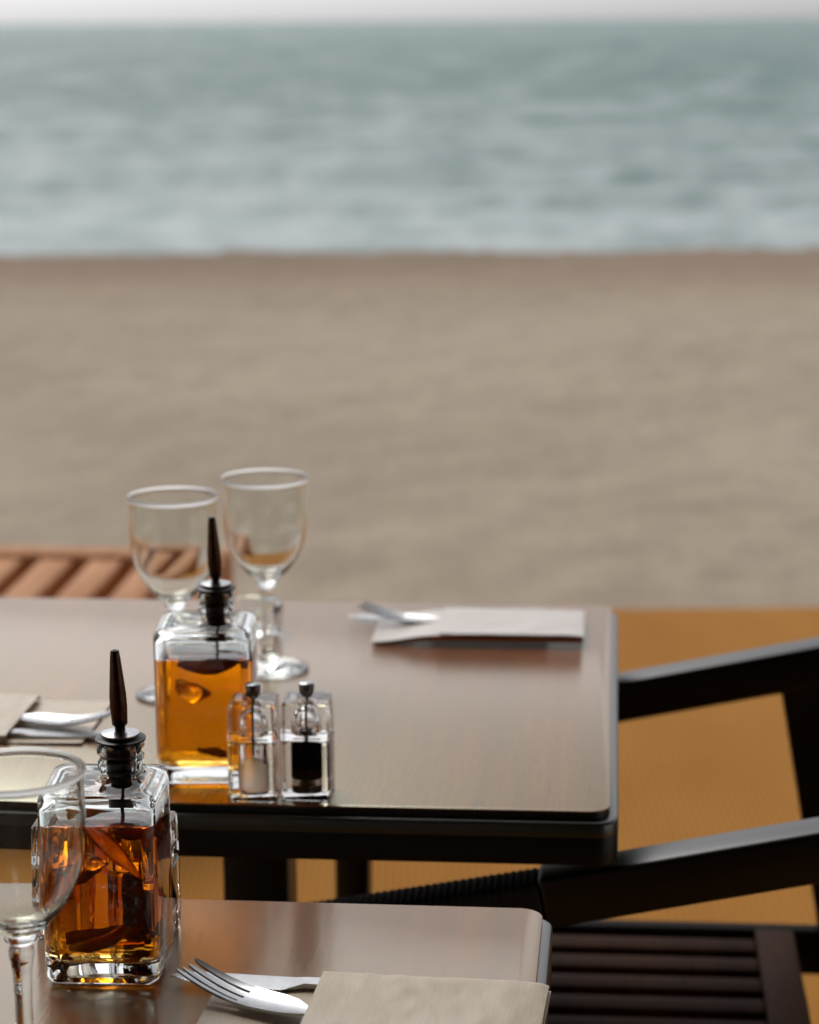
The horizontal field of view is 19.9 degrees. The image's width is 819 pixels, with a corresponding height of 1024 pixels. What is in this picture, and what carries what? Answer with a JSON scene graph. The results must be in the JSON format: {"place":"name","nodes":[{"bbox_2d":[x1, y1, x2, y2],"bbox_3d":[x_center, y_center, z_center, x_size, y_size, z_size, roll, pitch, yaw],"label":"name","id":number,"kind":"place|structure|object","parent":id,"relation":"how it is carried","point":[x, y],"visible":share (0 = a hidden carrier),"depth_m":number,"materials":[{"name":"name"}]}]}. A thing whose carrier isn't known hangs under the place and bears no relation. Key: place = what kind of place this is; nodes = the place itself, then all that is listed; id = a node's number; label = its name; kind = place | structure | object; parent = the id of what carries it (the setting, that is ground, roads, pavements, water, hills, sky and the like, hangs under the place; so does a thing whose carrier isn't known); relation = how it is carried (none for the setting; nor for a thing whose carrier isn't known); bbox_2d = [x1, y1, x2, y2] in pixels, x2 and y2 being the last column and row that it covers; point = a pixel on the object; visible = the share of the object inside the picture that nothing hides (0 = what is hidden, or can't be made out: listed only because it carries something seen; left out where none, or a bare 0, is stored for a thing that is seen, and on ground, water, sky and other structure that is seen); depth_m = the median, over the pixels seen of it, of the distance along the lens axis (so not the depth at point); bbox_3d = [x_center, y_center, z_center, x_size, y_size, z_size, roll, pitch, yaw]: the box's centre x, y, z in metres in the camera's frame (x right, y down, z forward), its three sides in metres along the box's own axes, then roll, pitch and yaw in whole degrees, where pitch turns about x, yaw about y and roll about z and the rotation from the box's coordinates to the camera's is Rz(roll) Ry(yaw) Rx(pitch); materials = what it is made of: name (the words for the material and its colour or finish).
{"place":"outdoors","nodes":[
{"label":"outdoors","id":0,"kind":"place"},
{"bbox_2d":[232,595,282,638],"bbox_3d":[-0.162,0.106,2.340,0.072,0.030,0.071,-4,12,-15],"label":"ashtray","id":1,"kind":"object","parent":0,"point":[252,603],"visible":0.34,"depth_m":2.34,"materials":[{"name":"clear glass"}]},
{"bbox_2d":[0,215,818,608],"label":"sand beach","id":2,"kind":"structure","parent":0,"point":[630,429],"depth_m":10.40,"materials":[{"name":"beige sand"}]},
{"bbox_2d":[0,18,818,255],"bbox_3d":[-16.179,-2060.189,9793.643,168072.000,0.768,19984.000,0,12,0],"label":"sea","id":3,"kind":"structure","parent":0,"point":[545,136],"depth_m":36.89,"materials":[{"name":"liquid"}]},
{"bbox_2d":[0,0,818,23],"label":"sky","id":4,"kind":"structure","parent":0,"point":[11,11],"materials":[{"name":"white"}]},
{"bbox_2d":[179,608,818,1023],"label":"terrace floor","id":5,"kind":"structure","parent":0,"point":[709,770],"depth_m":4.23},
{"bbox_2d":[0,546,232,599],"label":"sun lounger","id":6,"kind":"object","parent":5,"relation":"on","point":[74,572],"visible":0.21,"depth_m":4.52,"materials":[{"name":"brown wood"}]},
{"bbox_2d":[0,899,551,1023],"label":"dining table","id":7,"kind":"object","parent":5,"relation":"on","point":[291,939],"visible":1,"depth_m":1.54,"materials":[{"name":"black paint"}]},
{"bbox_2d":[37,929,43,938],"bbox_3d":[-0.230,0.237,1.569,0.038,0.092,0.038,1,12,5],"label":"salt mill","id":8,"kind":"object","parent":7,"relation":"on","point":[40,934],"visible":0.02,"depth_m":1.56,"materials":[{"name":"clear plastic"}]},
{"bbox_2d":[0,747,85,1023],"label":"wine glass","id":9,"kind":"object","parent":7,"relation":"on","point":[42,822],"visible":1,"depth_m":1.31,"materials":[{"name":"clear glass"}]},
{"bbox_2d":[44,649,173,984],"bbox_3d":[-0.195,0.191,1.498,0.074,0.212,0.077,0,12,3],"label":"oil bottle","id":10,"kind":"object","parent":7,"relation":"on","point":[111,923],"visible":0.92,"depth_m":1.48,"materials":[{"name":"clear glass"}]},
{"bbox_2d":[170,811,180,932],"bbox_3d":[-0.177,0.237,1.566,0.038,0.092,0.038,1,12,6],"label":"pepper mill","id":11,"kind":"object","parent":7,"relation":"on","point":[175,872],"visible":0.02,"depth_m":1.57,"materials":[{"name":"clear glass"}]},
{"bbox_2d":[197,971,550,1023],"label":"cutlery pouch","id":12,"kind":"object","parent":7,"relation":"on","point":[349,998],"visible":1,"depth_m":1.44,"materials":[{"name":"paper"}]},
{"bbox_2d":[177,958,307,1015],"bbox_3d":[-0.061,0.301,1.425,0.185,0.016,0.027,7,14,30],"label":"fork","id":13,"kind":"object","parent":12,"relation":"on","point":[256,998],"visible":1,"depth_m":1.45,"materials":[{"name":"metal"}]},
{"bbox_2d":[171,972,319,990],"bbox_3d":[-0.052,0.300,1.472,0.205,0.004,0.022,2,12,9],"label":"table knife","id":14,"kind":"object","parent":12,"relation":"in","point":[276,983],"visible":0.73,"depth_m":1.48,"materials":[{"name":"metal"}]},
{"bbox_2d":[0,597,617,901],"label":"dining table","id":15,"kind":"object","parent":5,"relation":"on","point":[476,752],"visible":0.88,"depth_m":2.03,"materials":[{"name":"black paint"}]},
{"bbox_2d":[0,694,109,742],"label":"cutlery pouch","id":16,"kind":"object","parent":15,"relation":"on","point":[14,708],"visible":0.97,"depth_m":2.06,"materials":[{"name":"paper"}]},
{"bbox_2d":[6,729,101,738],"bbox_3d":[-0.346,0.189,2.007,0.205,0.004,0.022,1,12,6],"label":"table knife","id":17,"kind":"object","parent":16,"relation":"in","point":[54,733],"visible":0.73,"depth_m":2.00,"materials":[{"name":"metal"}]},
{"bbox_2d":[18,711,110,725],"bbox_3d":[-0.344,0.174,2.040,0.185,0.016,0.027,4,13,20],"label":"fork","id":18,"kind":"object","parent":16,"relation":"on","point":[50,719],"visible":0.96,"depth_m":2.03,"materials":[{"name":"metal"}]},
{"bbox_2d":[126,486,217,703],"bbox_3d":[-0.212,0.075,2.111,0.082,0.186,0.082,0,12,0],"label":"wine glass","id":19,"kind":"object","parent":15,"relation":"on","point":[168,531],"visible":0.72,"depth_m":2.07,"materials":[{"name":"clear glass"}]},
{"bbox_2d":[153,516,257,783],"bbox_3d":[-0.165,0.108,1.889,0.078,0.212,0.078,0,12,1],"label":"oil bottle","id":20,"kind":"object","parent":15,"relation":"on","point":[205,661],"visible":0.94,"depth_m":1.86,"materials":[{"name":"clear glass"}]},
{"bbox_2d":[227,681,280,801],"bbox_3d":[-0.123,0.179,1.840,0.038,0.092,0.038,0,12,4],"label":"salt mill","id":21,"kind":"object","parent":15,"relation":"on","point":[253,744],"visible":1,"depth_m":1.82,"materials":[{"name":"clear glass"}]},
{"bbox_2d":[220,468,308,678],"bbox_3d":[-0.135,0.058,2.192,0.082,0.186,0.082,-5,13,-20],"label":"wine glass","id":22,"kind":"object","parent":15,"relation":"on","point":[265,513],"visible":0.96,"depth_m":2.16,"materials":[{"name":"clear glass"}]},
{"bbox_2d":[280,680,334,800],"bbox_3d":[-0.081,0.179,1.842,0.038,0.092,0.038,1,12,6],"label":"pepper mill","id":23,"kind":"object","parent":15,"relation":"on","point":[307,743],"visible":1,"depth_m":1.83,"materials":[{"name":"clear glass"}]},
{"bbox_2d":[371,608,584,643],"bbox_3d":[0.070,0.114,2.332,0.209,0.013,0.102,1,12,5],"label":"cutlery pouch","id":24,"kind":"object","parent":15,"relation":"on","point":[512,625],"visible":0.98,"depth_m":2.31,"materials":[{"name":"paper"}]},
{"bbox_2d":[349,614,389,619],"bbox_3d":[0.040,0.109,2.375,0.205,0.004,0.022,1,12,6],"label":"table knife","id":25,"kind":"object","parent":24,"relation":"in","point":[370,616],"visible":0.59,"depth_m":2.38,"materials":[{"name":"metal"}]},
{"bbox_2d":[357,600,438,622],"bbox_3d":[0.038,0.105,2.338,0.185,0.016,0.027,4,13,20],"label":"fork","id":26,"kind":"object","parent":24,"relation":"on","point":[380,611],"visible":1,"depth_m":2.36,"materials":[{"name":"metal"}]},
{"bbox_2d":[312,637,818,1023],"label":"armchair","id":27,"kind":"object","parent":5,"relation":"on","point":[605,970],"visible":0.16,"depth_m":2.30,"materials":[{"name":"wood"}]}
]}

